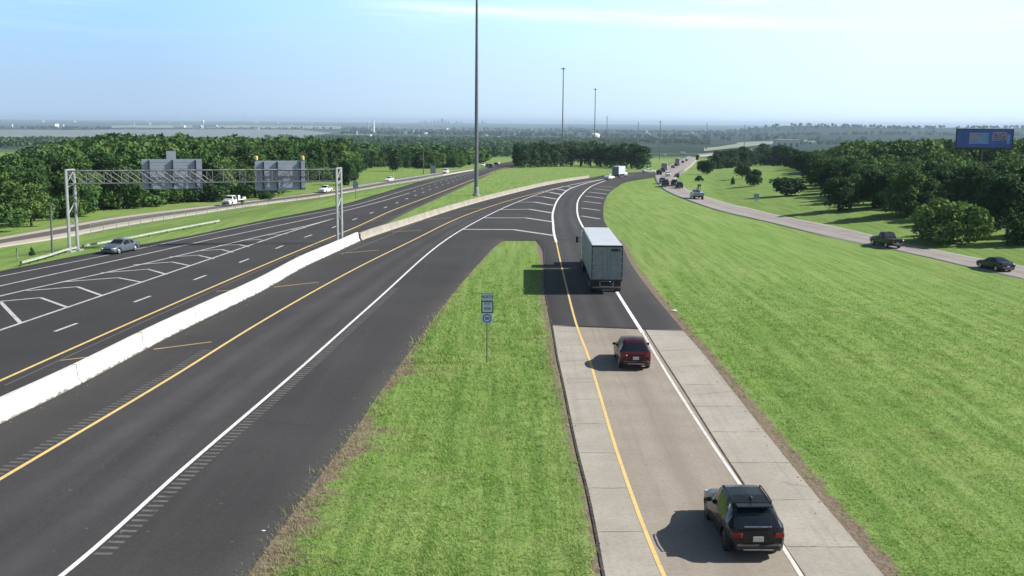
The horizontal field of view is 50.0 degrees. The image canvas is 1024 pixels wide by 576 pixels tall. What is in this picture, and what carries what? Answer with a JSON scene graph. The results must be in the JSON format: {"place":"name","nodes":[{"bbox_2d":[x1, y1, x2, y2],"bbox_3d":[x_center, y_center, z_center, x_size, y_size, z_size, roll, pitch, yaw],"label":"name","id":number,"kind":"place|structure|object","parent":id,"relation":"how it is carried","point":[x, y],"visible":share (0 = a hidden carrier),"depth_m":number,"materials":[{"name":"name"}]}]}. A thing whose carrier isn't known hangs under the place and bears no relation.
{"place":"outdoors","nodes":[
{"label":"outdoors","id":0,"kind":"place"},
{"bbox_2d":[0,129,330,138],"bbox_3d":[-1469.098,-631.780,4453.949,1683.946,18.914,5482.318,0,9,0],"label":"field","id":1,"kind":"structure","parent":0,"point":[251,133],"depth_m":4329.66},
{"bbox_2d":[112,125,340,128],"bbox_3d":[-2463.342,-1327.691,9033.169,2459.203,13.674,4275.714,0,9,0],"label":"field","id":2,"kind":"structure","parent":0,"point":[190,126],"depth_m":9152.89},
{"bbox_2d":[0,168,472,246],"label":"service road","id":3,"kind":"structure","parent":0,"point":[35,236],"depth_m":188.07,"materials":[{"name":"concrete"}]},
{"bbox_2d":[221,195,245,205],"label":"flatbed truck","id":4,"kind":"object","parent":3,"relation":"on","point":[231,199],"visible":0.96,"depth_m":219.03,"materials":[{"name":"white paint"}]},
{"bbox_2d":[0,162,517,423],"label":"highway road","id":5,"kind":"structure","parent":0,"point":[58,315],"depth_m":97.68,"materials":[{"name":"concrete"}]},
{"bbox_2d":[100,238,139,253],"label":"sedan car","id":6,"kind":"object","parent":5,"relation":"on","point":[118,245],"visible":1,"depth_m":115.87,"materials":[{"name":"silver paint"}]},
{"bbox_2d":[0,232,359,423],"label":"concrete barrier","id":7,"kind":"object","parent":5,"relation":"on","point":[17,402],"visible":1,"depth_m":67.23,"materials":[{"name":"white concrete"}]},
{"bbox_2d":[0,172,654,575],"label":"connector road","id":8,"kind":"structure","parent":0,"point":[202,448],"depth_m":52.99,"materials":[{"name":"grey asphalt"}]},
{"bbox_2d":[358,175,588,240],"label":"concrete barrier","id":9,"kind":"object","parent":8,"relation":"on","point":[369,233],"visible":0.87,"depth_m":171.91,"materials":[{"name":"beige concrete"}]},
{"bbox_2d":[612,166,626,176],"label":"box truck","id":10,"kind":"object","parent":8,"relation":"on","point":[619,171],"visible":0.92,"depth_m":340.44,"materials":[{"name":"white paint"}]},
{"bbox_2d":[0,119,1023,575],"bbox_3d":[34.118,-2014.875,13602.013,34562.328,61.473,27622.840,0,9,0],"label":"ground","id":11,"kind":"structure","parent":0,"point":[650,217],"depth_m":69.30,"materials":[{"name":"green plant"}]},
{"bbox_2d":[0,165,23,198],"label":"tree","id":12,"kind":"object","parent":11,"relation":"on","point":[11,170],"visible":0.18,"depth_m":198.72,"materials":[{"name":"green plant"}]},
{"bbox_2d":[0,171,30,226],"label":"tree","id":13,"kind":"object","parent":11,"relation":"on","point":[12,208],"visible":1,"depth_m":157.99,"materials":[{"name":"green plant"}]},
{"bbox_2d":[0,153,42,193],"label":"tree","id":14,"kind":"object","parent":11,"relation":"on","point":[19,164],"visible":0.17,"depth_m":203.64,"materials":[{"name":"green plant"}]},
{"bbox_2d":[8,182,55,226],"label":"tree","id":15,"kind":"object","parent":11,"relation":"on","point":[35,202],"visible":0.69,"depth_m":169.81,"materials":[{"name":"green plant"}]},
{"bbox_2d":[6,164,61,221],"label":"tree","id":16,"kind":"object","parent":11,"relation":"on","point":[39,176],"visible":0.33,"depth_m":178.01,"materials":[{"name":"green plant"}]},
{"bbox_2d":[11,164,65,216],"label":"tree","id":17,"kind":"object","parent":11,"relation":"on","point":[49,174],"visible":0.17,"depth_m":186.34,"materials":[{"name":"green plant"}]},
{"bbox_2d":[20,246,76,265],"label":"guard rail","id":18,"kind":"object","parent":11,"relation":"on","point":[46,255],"visible":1,"depth_m":110.59,"materials":[{"name":"grey metal"}]},
{"bbox_2d":[34,149,95,215],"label":"tree","id":19,"kind":"object","parent":11,"relation":"on","point":[53,160],"visible":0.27,"depth_m":188.82,"materials":[{"name":"green plant"}]},
{"bbox_2d":[47,150,99,216],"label":"tree","id":20,"kind":"object","parent":11,"relation":"on","point":[86,203],"visible":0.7,"depth_m":186.67,"materials":[{"name":"green plant"}]},
{"bbox_2d":[53,147,102,212],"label":"tree","id":21,"kind":"object","parent":11,"relation":"on","point":[97,188],"visible":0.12,"depth_m":196.89,"materials":[{"name":"green plant"}]},
{"bbox_2d":[85,146,115,169],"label":"tree","id":22,"kind":"object","parent":11,"relation":"on","point":[95,155],"visible":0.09,"depth_m":226.14,"materials":[{"name":"green plant"}]},
{"bbox_2d":[95,152,147,209],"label":"tree","id":23,"kind":"object","parent":11,"relation":"on","point":[119,193],"visible":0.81,"depth_m":205.79,"materials":[{"name":"green plant"}]},
{"bbox_2d":[109,151,172,207],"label":"tree","id":24,"kind":"object","parent":11,"relation":"on","point":[135,160],"visible":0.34,"depth_m":212.11,"materials":[{"name":"green plant"}]},
{"bbox_2d":[82,220,219,248],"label":"guard rail","id":25,"kind":"object","parent":11,"relation":"on","point":[148,234],"visible":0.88,"depth_m":134.32,"materials":[{"name":"grey metal"}]},
{"bbox_2d":[141,142,179,158],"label":"tree","id":26,"kind":"object","parent":11,"relation":"on","point":[158,149],"visible":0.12,"depth_m":235.58,"materials":[{"name":"green plant"}]},
{"bbox_2d":[0,133,335,165],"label":"woodland","id":27,"kind":"object","parent":11,"relation":"on","point":[188,144],"visible":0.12,"depth_m":313.32,"materials":[{"name":"green plant"}]},
{"bbox_2d":[154,175,184,203],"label":"tree","id":28,"kind":"object","parent":11,"relation":"on","point":[177,192],"visible":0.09,"depth_m":223.33,"materials":[{"name":"green plant"}]},
{"bbox_2d":[168,154,206,202],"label":"tree","id":29,"kind":"object","parent":11,"relation":"on","point":[191,191],"visible":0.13,"depth_m":228.72,"materials":[{"name":"green plant"}]},
{"bbox_2d":[178,148,209,200],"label":"tree","id":30,"kind":"object","parent":11,"relation":"on","point":[203,157],"visible":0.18,"depth_m":235.19,"materials":[{"name":"green plant"}]},
{"bbox_2d":[64,151,342,252],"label":"sign gantry","id":31,"kind":"object","parent":11,"relation":"on","point":[155,172],"visible":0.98,"depth_m":120.95,"materials":[{"name":"white metal"}]},
{"bbox_2d":[90,192,319,234],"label":"chain link fence","id":32,"kind":"object","parent":11,"relation":"on","point":[152,221],"visible":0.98,"depth_m":187.57,"materials":[{"name":"metal"}]},
{"bbox_2d":[199,152,230,201],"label":"juniper tree","id":33,"kind":"object","parent":11,"relation":"on","point":[214,192],"visible":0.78,"depth_m":233.03,"materials":[{"name":"green plant"}]},
{"bbox_2d":[202,155,238,200],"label":"tree","id":34,"kind":"object","parent":11,"relation":"on","point":[223,163],"visible":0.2,"depth_m":237.78,"materials":[{"name":"green plant"}]},
{"bbox_2d":[227,159,253,196],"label":"tree","id":35,"kind":"object","parent":11,"relation":"on","point":[244,188],"visible":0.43,"depth_m":243.60,"materials":[{"name":"green plant"}]},
{"bbox_2d":[235,144,264,161],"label":"tree","id":36,"kind":"object","parent":11,"relation":"on","point":[245,148],"visible":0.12,"depth_m":273.04,"materials":[{"name":"green plant"}]},
{"bbox_2d":[229,152,285,196],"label":"tree","id":37,"kind":"object","parent":11,"relation":"on","point":[251,160],"visible":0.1,"depth_m":249.66,"materials":[{"name":"green plant"}]},
{"bbox_2d":[65,131,492,165],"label":"woodland","id":38,"kind":"object","parent":11,"relation":"on","point":[484,153],"visible":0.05,"depth_m":489.80,"materials":[{"name":"green plant"}]},
{"bbox_2d":[266,139,294,155],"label":"tree","id":39,"kind":"object","parent":11,"relation":"on","point":[280,144],"visible":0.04,"depth_m":307.02,"materials":[{"name":"green plant"}]},
{"bbox_2d":[267,144,299,190],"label":"tree","id":40,"kind":"object","parent":11,"relation":"on","point":[275,154],"visible":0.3,"depth_m":272.67,"materials":[{"name":"green plant"}]},
{"bbox_2d":[299,152,320,180],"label":"tree","id":41,"kind":"object","parent":11,"relation":"on","point":[310,164],"visible":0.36,"depth_m":322.56,"materials":[{"name":"green plant"}]},
{"bbox_2d":[302,140,332,180],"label":"tree","id":42,"kind":"object","parent":11,"relation":"on","point":[317,154],"visible":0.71,"depth_m":329.40,"materials":[{"name":"green plant"}]},
{"bbox_2d":[318,139,342,179],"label":"juniper tree","id":43,"kind":"object","parent":11,"relation":"on","point":[331,158],"visible":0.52,"depth_m":334.44,"materials":[{"name":"green plant"}]},
{"bbox_2d":[330,142,354,177],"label":"tree","id":44,"kind":"object","parent":11,"relation":"on","point":[339,148],"visible":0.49,"depth_m":344.85,"materials":[{"name":"green plant"}]},
{"bbox_2d":[329,138,360,171],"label":"tree","id":45,"kind":"object","parent":11,"relation":"on","point":[347,145],"visible":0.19,"depth_m":350.64,"materials":[{"name":"green plant"}]},
{"bbox_2d":[338,160,358,184],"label":"tree","id":46,"kind":"object","parent":11,"relation":"on","point":[346,166],"visible":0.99,"depth_m":307.15,"materials":[{"name":"green plant"}]},
{"bbox_2d":[366,151,382,167],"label":"tree","id":47,"kind":"object","parent":11,"relation":"on","point":[374,159],"visible":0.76,"depth_m":452.66,"materials":[{"name":"green plant"}]},
{"bbox_2d":[387,150,404,170],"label":"tree","id":48,"kind":"object","parent":11,"relation":"on","point":[396,160],"visible":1,"depth_m":413.62,"materials":[{"name":"green plant"}]},
{"bbox_2d":[349,173,442,191],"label":"chain link fence","id":49,"kind":"object","parent":11,"relation":"on","point":[399,182],"visible":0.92,"depth_m":265.19,"materials":[{"name":"metal"}]},
{"bbox_2d":[446,154,461,167],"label":"tree","id":50,"kind":"object","parent":11,"relation":"on","point":[453,162],"visible":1,"depth_m":472.62,"materials":[{"name":"green plant"}]},
{"bbox_2d":[473,0,479,195],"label":"light mast","id":51,"kind":"object","parent":11,"relation":"on","point":[476,190],"visible":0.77,"depth_m":218.48,"materials":[{"name":"metal"}]},
{"bbox_2d":[0,134,954,147],"bbox_3d":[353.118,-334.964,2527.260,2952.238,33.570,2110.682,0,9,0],"label":"woodland","id":52,"kind":"object","parent":11,"relation":"on","point":[22,141],"visible":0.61,"depth_m":2268.89,"materials":[{"name":"green plant"}]},
{"bbox_2d":[481,293,492,362],"bbox_3d":[-1.459,2.493,64.262,0.703,4.460,0.119,0,9,0],"label":"route sign","id":53,"kind":"object","parent":11,"relation":"on","point":[487,307],"visible":1,"depth_m":64.04,"materials":[{"name":"metal"}]},
{"bbox_2d":[357,143,628,156],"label":"woodland","id":54,"kind":"object","parent":11,"relation":"on","point":[496,151],"visible":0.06,"depth_m":998.05,"materials":[{"name":"green plant"}]},
{"bbox_2d":[1,123,1023,140],"bbox_3d":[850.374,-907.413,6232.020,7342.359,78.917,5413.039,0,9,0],"label":"woodland","id":55,"kind":"object","parent":11,"relation":"on","point":[523,132],"visible":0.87,"depth_m":5807.16,"materials":[{"name":"green plant"}]},
{"bbox_2d":[512,145,531,167],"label":"oak tree","id":56,"kind":"object","parent":11,"relation":"on","point":[520,157],"visible":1,"depth_m":486.54,"materials":[{"name":"green plant"}]},
{"bbox_2d":[523,144,541,167],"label":"oak tree","id":57,"kind":"object","parent":11,"relation":"on","point":[534,154],"visible":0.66,"depth_m":495.97,"materials":[{"name":"green plant"}]},
{"bbox_2d":[534,144,551,166],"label":"oak tree","id":58,"kind":"object","parent":11,"relation":"on","point":[545,159],"visible":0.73,"depth_m":507.65,"materials":[{"name":"green plant"}]},
{"bbox_2d":[542,143,562,166],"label":"oak tree","id":59,"kind":"object","parent":11,"relation":"on","point":[555,154],"visible":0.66,"depth_m":519.53,"materials":[{"name":"green plant"}]},
{"bbox_2d":[552,145,568,166],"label":"oak tree","id":60,"kind":"object","parent":11,"relation":"on","point":[564,154],"visible":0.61,"depth_m":525.15,"materials":[{"name":"green plant"}]},
{"bbox_2d":[563,145,582,166],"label":"oak tree","id":61,"kind":"object","parent":11,"relation":"on","point":[573,152],"visible":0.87,"depth_m":530.05,"materials":[{"name":"green plant"}]},
{"bbox_2d":[567,142,592,165],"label":"oak tree","id":62,"kind":"object","parent":11,"relation":"on","point":[579,144],"visible":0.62,"depth_m":534.33,"materials":[{"name":"green plant"}]},
{"bbox_2d":[593,144,608,166],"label":"oak tree","id":63,"kind":"object","parent":11,"relation":"on","point":[598,151],"visible":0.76,"depth_m":520.91,"materials":[{"name":"green plant"}]},
{"bbox_2d":[601,145,618,167],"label":"oak tree","id":64,"kind":"object","parent":11,"relation":"on","point":[606,154],"visible":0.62,"depth_m":510.27,"materials":[{"name":"green plant"}]},
{"bbox_2d":[608,145,627,167],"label":"oak tree","id":65,"kind":"object","parent":11,"relation":"on","point":[615,154],"visible":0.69,"depth_m":500.23,"materials":[{"name":"green plant"}]},
{"bbox_2d":[618,145,646,168],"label":"oak tree","id":66,"kind":"object","parent":11,"relation":"on","point":[625,151],"visible":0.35,"depth_m":482.03,"materials":[{"name":"green plant"}]},
{"bbox_2d":[628,146,647,168],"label":"oak tree","id":67,"kind":"object","parent":11,"relation":"on","point":[635,157],"visible":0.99,"depth_m":472.64,"materials":[{"name":"green plant"}]},
{"bbox_2d":[696,160,715,173],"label":"tree","id":68,"kind":"object","parent":11,"relation":"on","point":[707,166],"visible":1,"depth_m":388.26,"materials":[{"name":"green plant"}]},
{"bbox_2d":[707,151,725,168],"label":"tree","id":69,"kind":"object","parent":11,"relation":"on","point":[718,157],"visible":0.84,"depth_m":490.39,"materials":[{"name":"green plant"}]},
{"bbox_2d":[721,150,736,167],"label":"tree","id":70,"kind":"object","parent":11,"relation":"on","point":[731,163],"visible":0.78,"depth_m":509.43,"materials":[{"name":"green plant"}]},
{"bbox_2d":[734,164,750,178],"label":"tree","id":71,"kind":"object","parent":11,"relation":"on","point":[741,169],"visible":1,"depth_m":317.91,"materials":[{"name":"green plant"}]},
{"bbox_2d":[736,146,750,165],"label":"tree","id":72,"kind":"object","parent":11,"relation":"on","point":[744,153],"visible":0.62,"depth_m":538.68,"materials":[{"name":"green plant"}]},
{"bbox_2d":[745,169,762,185],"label":"tree","id":73,"kind":"object","parent":11,"relation":"on","point":[754,177],"visible":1,"depth_m":274.99,"materials":[{"name":"green plant"}]},
{"bbox_2d":[752,143,771,165],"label":"tree","id":74,"kind":"object","parent":11,"relation":"on","point":[764,151],"visible":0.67,"depth_m":595.48,"materials":[{"name":"green plant"}]},
{"bbox_2d":[771,145,792,166],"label":"tree","id":75,"kind":"object","parent":11,"relation":"on","point":[779,153],"visible":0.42,"depth_m":523.20,"materials":[{"name":"green plant"}]},
{"bbox_2d":[773,139,799,146],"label":"warehouse","id":76,"kind":"structure","parent":11,"relation":"on","point":[791,143],"depth_m":2577.41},
{"bbox_2d":[768,177,807,195],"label":"tree","id":77,"kind":"object","parent":11,"relation":"on","point":[787,185],"visible":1,"depth_m":230.08,"materials":[{"name":"green plant"}]},
{"bbox_2d":[781,148,799,167],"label":"tree","id":78,"kind":"object","parent":11,"relation":"on","point":[790,154],"visible":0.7,"depth_m":416.99,"materials":[{"name":"green plant"}]},
{"bbox_2d":[801,156,829,186],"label":"tree","id":79,"kind":"object","parent":11,"relation":"on","point":[812,178],"visible":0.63,"depth_m":251.48,"materials":[{"name":"green plant"}]},
{"bbox_2d":[819,163,842,191],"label":"tree","id":80,"kind":"object","parent":11,"relation":"on","point":[831,171],"visible":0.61,"depth_m":227.68,"materials":[{"name":"green plant"}]},
{"bbox_2d":[815,157,847,186],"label":"tree","id":81,"kind":"object","parent":11,"relation":"on","point":[839,160],"visible":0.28,"depth_m":248.32,"materials":[{"name":"green plant"}]},
{"bbox_2d":[820,177,859,210],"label":"tree","id":82,"kind":"object","parent":11,"relation":"on","point":[844,194],"visible":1,"depth_m":185.02,"materials":[{"name":"green plant"}]},
{"bbox_2d":[848,164,881,201],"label":"tree","id":83,"kind":"object","parent":11,"relation":"on","point":[855,178],"visible":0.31,"depth_m":200.89,"materials":[{"name":"green plant"}]},
{"bbox_2d":[852,169,888,207],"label":"tree","id":84,"kind":"object","parent":11,"relation":"on","point":[864,189],"visible":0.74,"depth_m":186.19,"materials":[{"name":"green plant"}]},
{"bbox_2d":[870,168,902,207],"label":"tree","id":85,"kind":"object","parent":11,"relation":"on","point":[889,171],"visible":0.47,"depth_m":184.41,"materials":[{"name":"green plant"}]},
{"bbox_2d":[875,165,927,215],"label":"tree","id":86,"kind":"object","parent":11,"relation":"on","point":[909,178],"visible":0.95,"depth_m":168.69,"materials":[{"name":"green plant"}]},
{"bbox_2d":[811,137,1023,175],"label":"woodland","id":87,"kind":"object","parent":11,"relation":"on","point":[894,150],"visible":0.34,"depth_m":300.15,"materials":[{"name":"green plant"}]},
{"bbox_2d":[895,171,949,215],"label":"tree","id":88,"kind":"object","parent":11,"relation":"on","point":[931,186],"visible":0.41,"depth_m":169.33,"materials":[{"name":"green plant"}]},
{"bbox_2d":[926,169,955,210],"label":"tree","id":89,"kind":"object","parent":11,"relation":"on","point":[942,175],"visible":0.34,"depth_m":174.01,"materials":[{"name":"green plant"}]},
{"bbox_2d":[910,197,994,244],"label":"bush","id":90,"kind":"object","parent":11,"relation":"on","point":[969,222],"visible":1,"depth_m":140.21,"materials":[{"name":"green plant"}]},
{"bbox_2d":[938,164,986,207],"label":"tree","id":91,"kind":"object","parent":11,"relation":"on","point":[958,180],"visible":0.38,"depth_m":163.21,"materials":[{"name":"green plant"}]},
{"bbox_2d":[955,129,1013,161],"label":"billboard","id":92,"kind":"object","parent":11,"relation":"on","point":[987,139],"visible":0.96,"depth_m":283.09,"materials":[{"name":"metal"}]},
{"bbox_2d":[958,168,1013,219],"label":"tree","id":93,"kind":"object","parent":11,"relation":"on","point":[969,190],"visible":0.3,"depth_m":157.31,"materials":[{"name":"green plant"}]},
{"bbox_2d":[973,174,1023,230],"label":"tree","id":94,"kind":"object","parent":11,"relation":"on","point":[995,201],"visible":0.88,"depth_m":147.18,"materials":[{"name":"green plant"}]},
{"bbox_2d":[987,163,1016,175],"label":"tree","id":95,"kind":"object","parent":11,"relation":"on","point":[1008,168],"visible":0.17,"depth_m":166.86,"materials":[{"name":"green plant"}]},
{"bbox_2d":[1002,213,1023,245],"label":"bush","id":96,"kind":"object","parent":11,"relation":"on","point":[1014,236],"visible":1,"depth_m":134.16,"materials":[{"name":"green plant"}]},
{"bbox_2d":[0,0,1023,126],"label":"sky","id":97,"kind":"structure","parent":0,"point":[949,63],"materials":[{"name":"blue"}]},
{"bbox_2d":[536,181,883,575],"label":"ramp road","id":98,"kind":"structure","parent":0,"point":[669,435],"depth_m":47.73,"materials":[{"name":"concrete"}]},
{"bbox_2d":[576,227,622,290],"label":"semi truck","id":99,"kind":"object","parent":98,"relation":"on","point":[601,256],"visible":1,"depth_m":90.56,"materials":[{"name":"white metal"}]},
{"bbox_2d":[612,335,650,367],"bbox_3d":[7.069,3.596,64.740,2.200,1.645,4.641,0,9,0],"label":"crossover car","id":100,"kind":"object","parent":98,"relation":"on","point":[631,350],"visible":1,"depth_m":62.89,"materials":[{"name":"red paint"}]},
{"bbox_2d":[703,484,784,550],"bbox_3d":[7.880,7.597,37.667,2.240,1.815,4.891,0,9,-1],"label":"suv car","id":101,"kind":"object","parent":98,"relation":"on","point":[743,517],"visible":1,"depth_m":35.83,"materials":[{"name":"black paint"}]},
{"bbox_2d":[704,140,815,150],"bbox_3d":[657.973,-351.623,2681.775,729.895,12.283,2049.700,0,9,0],"label":"field","id":102,"kind":"structure","parent":0,"point":[740,144],"depth_m":2619.66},
{"bbox_2d":[654,156,1023,278],"bbox_3d":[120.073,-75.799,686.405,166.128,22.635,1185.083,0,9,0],"label":"frontage road","id":103,"kind":"structure","parent":0,"point":[835,232],"depth_m":165.60,"materials":[{"name":"concrete"}]},
{"bbox_2d":[690,184,703,199],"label":"service truck","id":104,"kind":"object","parent":103,"relation":"on","point":[696,192],"visible":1,"depth_m":234.10,"materials":[{"name":"paint"}]},
{"bbox_2d":[870,231,903,247],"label":"pickup truck","id":105,"kind":"object","parent":103,"relation":"on","point":[886,239],"visible":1,"depth_m":138.92,"materials":[{"name":"black paint"}]},
{"bbox_2d":[976,257,1015,270],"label":"coupe car","id":106,"kind":"object","parent":103,"relation":"on","point":[998,263],"visible":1,"depth_m":117.01,"materials":[{"name":"black paint"}]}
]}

